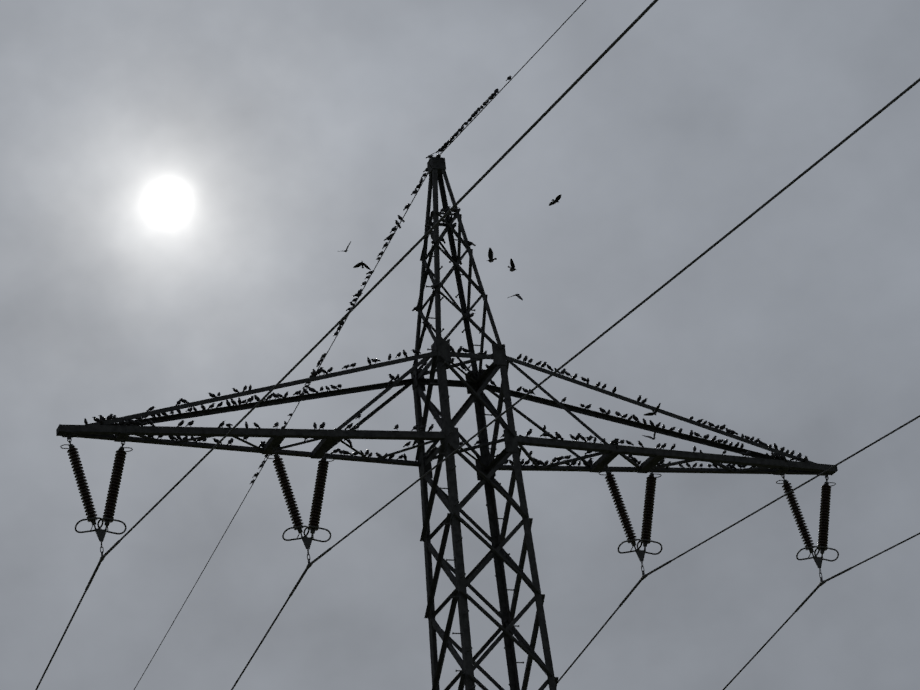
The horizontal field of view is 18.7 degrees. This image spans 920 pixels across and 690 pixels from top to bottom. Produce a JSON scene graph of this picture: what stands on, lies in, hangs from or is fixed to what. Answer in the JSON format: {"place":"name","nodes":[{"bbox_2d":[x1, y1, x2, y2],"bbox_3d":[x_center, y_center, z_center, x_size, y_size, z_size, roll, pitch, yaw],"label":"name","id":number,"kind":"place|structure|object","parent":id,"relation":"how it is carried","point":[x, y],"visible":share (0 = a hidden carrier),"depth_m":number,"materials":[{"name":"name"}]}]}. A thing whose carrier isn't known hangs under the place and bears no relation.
{"place":"outdoors","nodes":[
{"label":"outdoors","id":0,"kind":"place"},
{"bbox_2d":[0,0,919,689],"label":"sky","id":1,"kind":"structure","parent":0,"point":[183,183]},
{"bbox_2d":[338,195,660,439],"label":"flying starlings","id":2,"kind":"object","parent":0,"point":[512,267],"visible":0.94,"depth_m":54.40,"materials":[{"name":"black"}]},
{"label":"ground","id":3,"kind":"structure","parent":0,"visible":0},
{"bbox_2d":[56,152,838,689],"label":"pylon","id":4,"kind":"object","parent":3,"relation":"on","point":[440,362],"visible":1,"depth_m":53.23,"materials":[{"name":"metal"}]},
{"bbox_2d":[84,76,807,483],"bbox_3d":[-3.086,0.298,56.688,14.996,6.568,13.130,-23,-29,33],"label":"starlings perched","id":5,"kind":"object","parent":4,"relation":"on","point":[470,372],"visible":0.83,"depth_m":54.24,"materials":[{"name":"black"}]},
{"bbox_2d":[35,0,919,689],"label":"conductors","id":6,"kind":"object","parent":4,"relation":"attached to","point":[593,64],"visible":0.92,"depth_m":44.70,"materials":[{"name":"metal"}]}
]}

